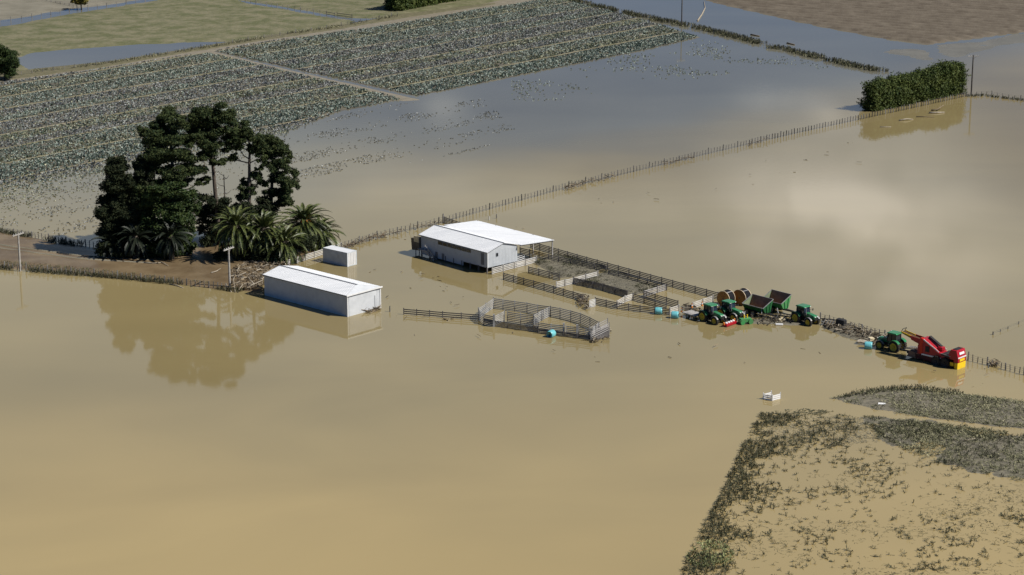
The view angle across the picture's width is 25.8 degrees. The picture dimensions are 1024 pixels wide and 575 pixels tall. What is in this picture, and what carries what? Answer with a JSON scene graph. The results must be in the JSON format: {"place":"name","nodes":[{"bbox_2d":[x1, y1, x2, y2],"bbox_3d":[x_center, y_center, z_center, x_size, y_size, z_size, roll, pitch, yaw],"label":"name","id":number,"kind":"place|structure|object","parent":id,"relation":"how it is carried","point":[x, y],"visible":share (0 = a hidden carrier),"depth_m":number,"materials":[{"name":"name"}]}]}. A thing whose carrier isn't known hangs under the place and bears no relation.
{"place":"outdoors","nodes":[
{"label":"outdoors","id":0,"kind":"place"},
{"bbox_2d":[0,0,134,19],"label":"mud flat","id":1,"kind":"structure","parent":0,"point":[16,8],"depth_m":725.17,"materials":[{"name":"soil"}]},
{"bbox_2d":[0,232,318,291],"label":"mud bank","id":2,"kind":"structure","parent":0,"point":[200,264],"depth_m":401.26,"materials":[{"name":"soil"}]},
{"bbox_2d":[0,227,83,245],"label":"bank grass","id":3,"kind":"structure","parent":2,"relation":"on","point":[60,240],"depth_m":418.36,"materials":[{"name":"plant"}]},
{"bbox_2d":[0,227,96,246],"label":"wire fence","id":4,"kind":"object","parent":2,"relation":"on","point":[48,237],"visible":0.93,"depth_m":419.01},
{"bbox_2d":[0,244,148,259],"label":"wheel track","id":5,"kind":"structure","parent":2,"relation":"on","point":[65,253],"depth_m":407.60,"materials":[{"name":"soil"}]},
{"bbox_2d":[0,247,150,262],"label":"wheel track","id":6,"kind":"structure","parent":2,"relation":"on","point":[72,257],"depth_m":404.83,"materials":[{"name":"soil"}]},
{"bbox_2d":[89,231,127,258],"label":"palm tree","id":7,"kind":"object","parent":2,"relation":"on","point":[111,237],"visible":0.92,"depth_m":404.34,"materials":[{"name":"green plant"}]},
{"bbox_2d":[2,261,230,287],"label":"wire fence","id":8,"kind":"object","parent":2,"relation":"on","point":[70,268],"visible":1,"depth_m":391.98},
{"bbox_2d":[0,261,242,291],"bbox_3d":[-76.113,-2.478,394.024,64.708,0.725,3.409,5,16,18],"label":"bank grass","id":9,"kind":"structure","parent":2,"relation":"on","point":[68,272],"depth_m":392.47,"materials":[{"name":"plant"}]},
{"bbox_2d":[92,154,156,258],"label":"cypress tree","id":10,"kind":"object","parent":2,"relation":"on","point":[115,211],"visible":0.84,"depth_m":403.98,"materials":[{"name":"green plant"}]},
{"bbox_2d":[113,221,155,258],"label":"palm tree","id":11,"kind":"object","parent":2,"relation":"on","point":[133,238],"visible":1,"depth_m":403.04,"materials":[{"name":"green plant"}]},
{"bbox_2d":[131,179,201,257],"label":"evergreen tree","id":12,"kind":"object","parent":2,"relation":"on","point":[171,202],"visible":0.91,"depth_m":403.77,"materials":[{"name":"green plant"}]},
{"bbox_2d":[130,105,211,194],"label":"pine tree","id":13,"kind":"object","parent":2,"relation":"on","point":[160,135],"visible":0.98,"depth_m":405.03,"materials":[{"name":"green plant"}]},
{"bbox_2d":[149,220,194,260],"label":"palm tree","id":14,"kind":"object","parent":2,"relation":"on","point":[169,244],"visible":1,"depth_m":401.81,"materials":[{"name":"green plant"}]},
{"bbox_2d":[185,101,240,244],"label":"pine tree","id":15,"kind":"object","parent":2,"relation":"on","point":[205,132],"visible":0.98,"depth_m":407.55,"materials":[{"name":"green plant"}]},
{"bbox_2d":[223,246,233,284],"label":"power pole","id":16,"kind":"object","parent":2,"relation":"on","point":[229,277],"visible":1,"depth_m":385.02,"materials":[{"name":"wood"}]},
{"bbox_2d":[207,205,261,259],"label":"palm tree","id":17,"kind":"object","parent":2,"relation":"on","point":[234,220],"visible":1,"depth_m":400.68,"materials":[{"name":"green plant"}]},
{"bbox_2d":[193,192,280,246],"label":"evergreen tree","id":18,"kind":"object","parent":2,"relation":"on","point":[211,201],"visible":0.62,"depth_m":413.43,"materials":[{"name":"green plant"}]},
{"bbox_2d":[222,119,267,224],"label":"pine tree","id":19,"kind":"object","parent":2,"relation":"on","point":[239,138],"visible":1,"depth_m":411.34,"materials":[{"name":"green plant"}]},
{"bbox_2d":[230,258,297,288],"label":"driftwood","id":20,"kind":"object","parent":2,"relation":"on","point":[251,278],"visible":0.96,"depth_m":393.28,"materials":[{"name":"wood"}]},
{"bbox_2d":[213,235,317,260],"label":"undergrowth","id":21,"kind":"object","parent":2,"relation":"on","point":[219,254],"visible":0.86,"depth_m":401.98,"materials":[{"name":"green plant"}]},
{"bbox_2d":[241,209,293,256],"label":"palm tree","id":22,"kind":"object","parent":2,"relation":"on","point":[264,219],"visible":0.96,"depth_m":401.28,"materials":[{"name":"green plant"}]},
{"bbox_2d":[252,132,300,226],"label":"pine tree","id":23,"kind":"object","parent":2,"relation":"on","point":[274,147],"visible":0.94,"depth_m":414.35,"materials":[{"name":"green plant"}]},
{"bbox_2d":[255,224,309,264],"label":"palm tree","id":24,"kind":"object","parent":2,"relation":"on","point":[289,235],"visible":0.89,"depth_m":401.17,"materials":[{"name":"green plant"}]},
{"bbox_2d":[276,203,334,251],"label":"palm tree","id":25,"kind":"object","parent":2,"relation":"on","point":[304,214],"visible":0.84,"depth_m":408.41,"materials":[{"name":"green plant"}]},
{"bbox_2d":[313,217,346,252],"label":"palm tree","id":26,"kind":"object","parent":2,"relation":"on","point":[324,243],"visible":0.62,"depth_m":411.50,"materials":[{"name":"green plant"}]},
{"bbox_2d":[0,0,352,73],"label":"pasture","id":27,"kind":"structure","parent":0,"point":[165,21],"depth_m":683.49,"materials":[{"name":"green plant"}]},
{"bbox_2d":[0,53,396,180],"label":"crop field ground","id":28,"kind":"structure","parent":0,"point":[142,107],"depth_m":557.67,"materials":[{"name":"plant"}]},
{"bbox_2d":[0,54,339,225],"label":"purple cabbage crop","id":29,"kind":"object","parent":28,"relation":"on","point":[264,81],"visible":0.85,"depth_m":554.88,"materials":[{"name":"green plant"}]},
{"bbox_2d":[0,52,371,179],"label":"tramline","id":30,"kind":"object","parent":28,"relation":"on","point":[141,109],"visible":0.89,"depth_m":560.10,"materials":[{"name":"soil"}]},
{"bbox_2d":[0,52,399,222],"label":"cabbage crop","id":31,"kind":"object","parent":28,"relation":"on","point":[122,151],"visible":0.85,"depth_m":555.39,"materials":[{"name":"green plant"}]},
{"bbox_2d":[0,3,494,80],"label":"verge","id":32,"kind":"structure","parent":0,"point":[26,73],"depth_m":644.24,"materials":[{"name":"plant"}]},
{"bbox_2d":[0,44,20,78],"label":"roadside tree","id":33,"kind":"object","parent":32,"relation":"on","point":[9,59],"visible":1,"depth_m":587.40,"materials":[{"name":"green plant"}]},
{"bbox_2d":[0,12,397,76],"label":"wire fence","id":34,"kind":"object","parent":32,"relation":"on","point":[206,46],"visible":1,"depth_m":640.76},
{"bbox_2d":[0,0,534,100],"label":"farm track","id":35,"kind":"structure","parent":0,"point":[497,3],"depth_m":644.78,"materials":[{"name":"soil"}]},
{"bbox_2d":[240,0,498,18],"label":"pasture","id":36,"kind":"structure","parent":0,"point":[370,9],"depth_m":724.52,"materials":[{"name":"green plant"}]},
{"bbox_2d":[383,0,455,10],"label":"hedge","id":37,"kind":"object","parent":36,"relation":"on","point":[399,5],"visible":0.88,"depth_m":717.19,"materials":[{"name":"green plant"}]},
{"bbox_2d":[214,0,699,95],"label":"crop field ground","id":38,"kind":"structure","parent":0,"point":[455,62],"depth_m":641.08,"materials":[{"name":"soil"}]},
{"bbox_2d":[217,6,655,80],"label":"purple cabbage crop","id":39,"kind":"object","parent":38,"relation":"on","point":[386,59],"visible":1,"depth_m":647.36,"materials":[{"name":"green plant"}]},
{"bbox_2d":[218,2,680,87],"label":"tramline","id":40,"kind":"object","parent":38,"relation":"on","point":[464,49],"visible":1,"depth_m":644.30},
{"bbox_2d":[220,0,696,94],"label":"cabbage crop","id":41,"kind":"object","parent":38,"relation":"on","point":[520,70],"visible":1,"depth_m":644.90,"materials":[{"name":"green plant"}]},
{"bbox_2d":[231,0,687,95],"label":"pale cabbage crop","id":42,"kind":"object","parent":38,"relation":"on","point":[499,46],"visible":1,"depth_m":646.85,"materials":[{"name":"green plant"}]},
{"bbox_2d":[0,0,1023,574],"bbox_3d":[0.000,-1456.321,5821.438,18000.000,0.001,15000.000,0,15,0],"label":"floodwater","id":43,"kind":"structure","parent":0,"point":[152,428],"depth_m":351.79,"materials":[{"name":"liquid"}]},
{"bbox_2d":[12,232,23,270],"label":"power pole","id":44,"kind":"object","parent":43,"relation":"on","point":[18,236],"visible":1,"depth_m":396.01,"materials":[{"name":"wood"}]},
{"bbox_2d":[1,0,145,20],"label":"wire fence","id":45,"kind":"object","parent":43,"relation":"on","point":[70,9],"visible":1,"depth_m":714.25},
{"bbox_2d":[70,0,88,9],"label":"roadside tree","id":46,"kind":"object","parent":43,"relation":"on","point":[80,2],"visible":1,"depth_m":717.22,"materials":[{"name":"green plant"}]},
{"bbox_2d":[0,120,296,212],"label":"drowned cabbage","id":47,"kind":"object","parent":43,"relation":"on","point":[80,179],"visible":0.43,"depth_m":466.12,"materials":[{"name":"green plant"}]},
{"bbox_2d":[1,99,514,234],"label":"drowned cabbage","id":48,"kind":"object","parent":43,"relation":"on","point":[462,103],"visible":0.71,"depth_m":492.98,"materials":[{"name":"green plant"}]},
{"bbox_2d":[287,242,341,264],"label":"rail fence","id":49,"kind":"object","parent":43,"relation":"on","point":[305,259],"visible":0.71,"depth_m":405.35,"materials":[{"name":"wood"}]},
{"bbox_2d":[262,265,382,316],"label":"white shed","id":50,"kind":"structure","parent":43,"relation":"on","point":[331,293],"depth_m":373.35,"materials":[{"name":"metal"}]},
{"bbox_2d":[349,289,375,315],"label":"roller door","id":51,"kind":"structure","parent":50,"relation":"in","point":[365,300],"depth_m":370.19,"materials":[{"name":"metal"}]},
{"bbox_2d":[323,245,356,266],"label":"shipping container","id":52,"kind":"object","parent":43,"relation":"on","point":[338,255],"visible":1,"depth_m":401.31,"materials":[{"name":"metal"}]},
{"bbox_2d":[403,308,478,318],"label":"rail fence","id":53,"kind":"object","parent":43,"relation":"on","point":[442,314],"visible":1,"depth_m":367.96,"materials":[{"name":"wood"}]},
{"bbox_2d":[411,220,552,272],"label":"woolshed","id":54,"kind":"structure","parent":43,"relation":"on","point":[482,244],"depth_m":402.94,"materials":[{"name":"white metal"}]},
{"bbox_2d":[492,256,536,274],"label":"rail fence","id":55,"kind":"object","parent":43,"relation":"on","point":[514,264],"visible":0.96,"depth_m":398.68,"materials":[{"name":"wood"}]},
{"bbox_2d":[478,297,599,339],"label":"cattle yard","id":56,"kind":"structure","parent":43,"relation":"on","point":[576,334],"depth_m":363.63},
{"bbox_2d":[503,272,582,300],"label":"rail fence","id":57,"kind":"object","parent":43,"relation":"on","point":[553,286],"visible":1,"depth_m":385.04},
{"bbox_2d":[528,266,559,279],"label":"rail fence","id":58,"kind":"object","parent":43,"relation":"on","point":[538,272],"visible":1,"depth_m":393.49,"materials":[{"name":"wood"}]},
{"bbox_2d":[534,255,600,277],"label":"weedy mound","id":59,"kind":"object","parent":43,"relation":"on","point":[560,264],"visible":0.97,"depth_m":398.75,"materials":[{"name":"soil"}]},
{"bbox_2d":[532,254,602,276],"bbox_3d":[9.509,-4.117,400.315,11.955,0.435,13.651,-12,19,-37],"label":"pen weeds","id":60,"kind":"object","parent":59,"relation":"on","point":[571,264],"visible":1,"depth_m":400.85,"materials":[{"name":"plant"}]},
{"bbox_2d":[556,271,597,286],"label":"rail fence","id":61,"kind":"object","parent":43,"relation":"on","point":[565,283],"visible":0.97,"depth_m":388.19,"materials":[{"name":"wood"}]},
{"bbox_2d":[576,294,590,308],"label":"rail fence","id":62,"kind":"object","parent":43,"relation":"on","point":[580,301],"visible":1,"depth_m":376.54,"materials":[{"name":"wood"}]},
{"bbox_2d":[520,248,666,290],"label":"rail fence","id":63,"kind":"object","parent":43,"relation":"on","point":[594,265],"visible":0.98,"depth_m":397.82,"materials":[{"name":"wood"}]},
{"bbox_2d":[589,318,609,340],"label":"loading ramp","id":64,"kind":"structure","parent":43,"relation":"on","point":[603,330],"depth_m":356.20,"materials":[{"name":"wood"}]},
{"bbox_2d":[573,277,627,296],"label":"rail fence","id":65,"kind":"object","parent":43,"relation":"on","point":[598,285],"visible":1,"depth_m":384.74,"materials":[{"name":"wood"}]},
{"bbox_2d":[582,272,655,294],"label":"weedy mound","id":66,"kind":"object","parent":43,"relation":"on","point":[629,285],"visible":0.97,"depth_m":388.51,"materials":[{"name":"soil"}]},
{"bbox_2d":[580,271,652,292],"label":"pen stems","id":67,"kind":"object","parent":66,"relation":"on","point":[621,281],"visible":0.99,"depth_m":389.16,"materials":[{"name":"plant"}]},
{"bbox_2d":[581,269,655,292],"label":"pen weeds","id":68,"kind":"object","parent":66,"relation":"on","point":[606,271],"visible":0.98,"depth_m":389.18,"materials":[{"name":"plant"}]},
{"bbox_2d":[530,243,718,297],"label":"rail fence","id":69,"kind":"object","parent":43,"relation":"on","point":[639,273],"visible":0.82,"depth_m":394.49,"materials":[{"name":"wood"}]},
{"bbox_2d":[595,297,669,315],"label":"rail fence","id":70,"kind":"object","parent":43,"relation":"on","point":[628,306],"visible":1,"depth_m":371.81,"materials":[{"name":"wood"}]},
{"bbox_2d":[633,293,666,308],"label":"rail fence","id":71,"kind":"object","parent":43,"relation":"on","point":[655,301],"visible":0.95,"depth_m":375.51,"materials":[{"name":"wood"}]},
{"bbox_2d":[341,93,966,246],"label":"wire fence","id":72,"kind":"object","parent":43,"relation":"on","point":[670,162],"visible":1,"depth_m":487.89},
{"bbox_2d":[342,231,386,247],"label":"driftwood","id":73,"kind":"object","parent":72,"relation":"on","point":[357,242],"visible":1,"depth_m":417.35,"materials":[{"name":"wood"}]},
{"bbox_2d":[564,174,615,189],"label":"driftwood","id":74,"kind":"object","parent":72,"relation":"on","point":[571,186],"visible":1,"depth_m":464.71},
{"bbox_2d":[643,283,666,295],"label":"rail fence","id":75,"kind":"object","parent":43,"relation":"on","point":[657,290],"visible":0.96,"depth_m":382.49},
{"bbox_2d":[643,290,677,305],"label":"rail fence","id":76,"kind":"object","parent":43,"relation":"on","point":[655,296],"visible":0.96,"depth_m":376.83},
{"bbox_2d":[511,40,827,100],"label":"drowned cabbage","id":77,"kind":"object","parent":43,"relation":"on","point":[652,66],"visible":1,"depth_m":611.00,"materials":[{"name":"green plant"}]},
{"bbox_2d":[682,305,698,318],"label":"flat trailer","id":78,"kind":"object","parent":43,"relation":"on","point":[688,313],"visible":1,"depth_m":367.84,"materials":[{"name":"grey metal"}]},
{"bbox_2d":[692,295,713,308],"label":"rail fence","id":79,"kind":"object","parent":43,"relation":"on","point":[703,299],"visible":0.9,"depth_m":374.83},
{"bbox_2d":[685,538,734,567],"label":"green weeds","id":80,"kind":"object","parent":43,"relation":"on","point":[715,558],"visible":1,"depth_m":267.21,"materials":[{"name":"plant"}]},
{"bbox_2d":[698,302,726,324],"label":"tractor","id":81,"kind":"object","parent":43,"relation":"on","point":[712,313],"visible":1,"depth_m":364.81,"materials":[{"name":"metal"}]},
{"bbox_2d":[717,289,734,305],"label":"cable reel","id":82,"kind":"object","parent":43,"relation":"on","point":[726,294],"visible":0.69,"depth_m":374.49,"materials":[{"name":"orange wood"}]},
{"bbox_2d":[571,0,888,71],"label":"drain reeds","id":83,"kind":"object","parent":43,"relation":"on","point":[736,36],"visible":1,"depth_m":661.07,"materials":[{"name":"plant"}]},
{"bbox_2d":[717,299,743,320],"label":"tractor","id":84,"kind":"object","parent":43,"relation":"on","point":[730,309],"visible":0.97,"depth_m":366.53,"materials":[{"name":"metal"}]},
{"bbox_2d":[584,0,882,71],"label":"wire fence","id":85,"kind":"object","parent":43,"relation":"on","point":[733,34],"visible":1,"depth_m":660.72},
{"bbox_2d":[734,288,750,305],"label":"cable reel","id":86,"kind":"object","parent":43,"relation":"on","point":[742,295],"visible":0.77,"depth_m":374.84,"materials":[{"name":"orange wood"}]},
{"bbox_2d":[737,312,753,324],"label":"seed drill","id":87,"kind":"object","parent":43,"relation":"on","point":[744,320],"visible":1,"depth_m":363.95,"materials":[{"name":"green metal"}]},
{"bbox_2d":[742,294,775,315],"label":"bin trailer","id":88,"kind":"object","parent":43,"relation":"on","point":[753,304],"visible":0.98,"depth_m":369.53,"materials":[{"name":"green paint"}]},
{"bbox_2d":[708,317,820,324],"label":"debris bank","id":89,"kind":"structure","parent":43,"relation":"on","point":[787,322],"depth_m":364.66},
{"bbox_2d":[750,315,793,324],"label":"driftwood","id":90,"kind":"object","parent":89,"relation":"on","point":[788,319],"visible":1,"depth_m":365.17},
{"bbox_2d":[763,390,780,400],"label":"white pen","id":91,"kind":"object","parent":43,"relation":"in","point":[771,396],"visible":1,"depth_m":325.41,"materials":[{"name":"plastic"}]},
{"bbox_2d":[764,289,792,311],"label":"bin trailer","id":92,"kind":"object","parent":43,"relation":"on","point":[781,300],"visible":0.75,"depth_m":371.29,"materials":[{"name":"green paint"}]},
{"bbox_2d":[790,303,819,325],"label":"tractor","id":93,"kind":"object","parent":43,"relation":"on","point":[804,314],"visible":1,"depth_m":364.02,"materials":[{"name":"metal"}]},
{"bbox_2d":[768,416,898,452],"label":"floating stems","id":94,"kind":"object","parent":43,"relation":"on","point":[831,430],"visible":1,"depth_m":311.94,"materials":[{"name":"plant"}]},
{"bbox_2d":[679,411,1023,574],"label":"drowned weeds","id":95,"kind":"object","parent":43,"relation":"on","point":[746,475],"visible":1,"depth_m":294.08,"materials":[{"name":"plant"}]},
{"bbox_2d":[822,323,886,346],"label":"debris bank","id":96,"kind":"structure","parent":43,"relation":"on","point":[840,333],"depth_m":357.60,"materials":[{"name":"wood"}]},
{"bbox_2d":[820,317,887,343],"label":"driftwood","id":97,"kind":"object","parent":96,"relation":"on","point":[860,331],"visible":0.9,"depth_m":358.41,"materials":[{"name":"wood"}]},
{"bbox_2d":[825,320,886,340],"bbox_3d":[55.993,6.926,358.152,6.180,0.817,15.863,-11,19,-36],"label":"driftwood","id":98,"kind":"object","parent":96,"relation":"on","point":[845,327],"visible":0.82,"depth_m":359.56,"materials":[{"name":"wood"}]},
{"bbox_2d":[691,413,1023,574],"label":"floating stems","id":99,"kind":"object","parent":43,"relation":"on","point":[867,514],"visible":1,"depth_m":277.45,"materials":[{"name":"plant"}]},
{"bbox_2d":[875,330,906,352],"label":"tractor","id":100,"kind":"object","parent":43,"relation":"on","point":[893,341],"visible":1,"depth_m":349.26,"materials":[{"name":"metal"}]},
{"bbox_2d":[856,59,970,111],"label":"hedge","id":101,"kind":"object","parent":43,"relation":"on","point":[941,80],"visible":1,"depth_m":556.30,"materials":[{"name":"green plant"}]},
{"bbox_2d":[834,388,1023,428],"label":"silt bed","id":102,"kind":"object","parent":43,"relation":"on","point":[868,402],"visible":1,"depth_m":322.48,"materials":[{"name":"soil"}]},
{"bbox_2d":[838,384,963,397],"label":"bank weeds","id":103,"kind":"object","parent":102,"relation":"on","point":[905,387],"visible":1,"depth_m":329.40,"materials":[{"name":"plant"}]},
{"bbox_2d":[830,387,1023,480],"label":"bleached crop stems","id":104,"kind":"object","parent":102,"relation":"on","point":[986,402],"visible":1,"depth_m":314.68,"materials":[{"name":"plant"}]},
{"bbox_2d":[901,327,965,369],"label":"root harvester","id":105,"kind":"object","parent":43,"relation":"on","point":[932,350],"visible":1,"depth_m":342.56,"materials":[{"name":"red metal"}]},
{"bbox_2d":[860,416,1023,478],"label":"silt bed","id":106,"kind":"object","parent":43,"relation":"on","point":[1005,473],"visible":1,"depth_m":304.90,"materials":[{"name":"soil"}]},
{"bbox_2d":[967,351,1023,374],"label":"wire fence","id":107,"kind":"object","parent":43,"relation":"on","point":[996,364],"visible":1,"depth_m":340.83,"materials":[{"name":"wood"}]},
{"bbox_2d":[567,0,887,71],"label":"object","id":108,"kind":"structure","parent":0,"point":[742,39],"depth_m":655.83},
{"bbox_2d":[706,0,1023,44],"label":"ploughed field","id":109,"kind":"structure","parent":0,"point":[927,22],"depth_m":701.39,"materials":[{"name":"brown soil"}]},
{"bbox_2d":[885,34,1023,59],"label":"silt bar","id":110,"kind":"object","parent":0,"point":[957,50],"visible":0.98,"depth_m":641.86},
{"bbox_2d":[965,93,1023,100],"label":"verge grass","id":111,"kind":"structure","parent":0,"point":[1003,97],"depth_m":565.97,"materials":[{"name":"plant"}]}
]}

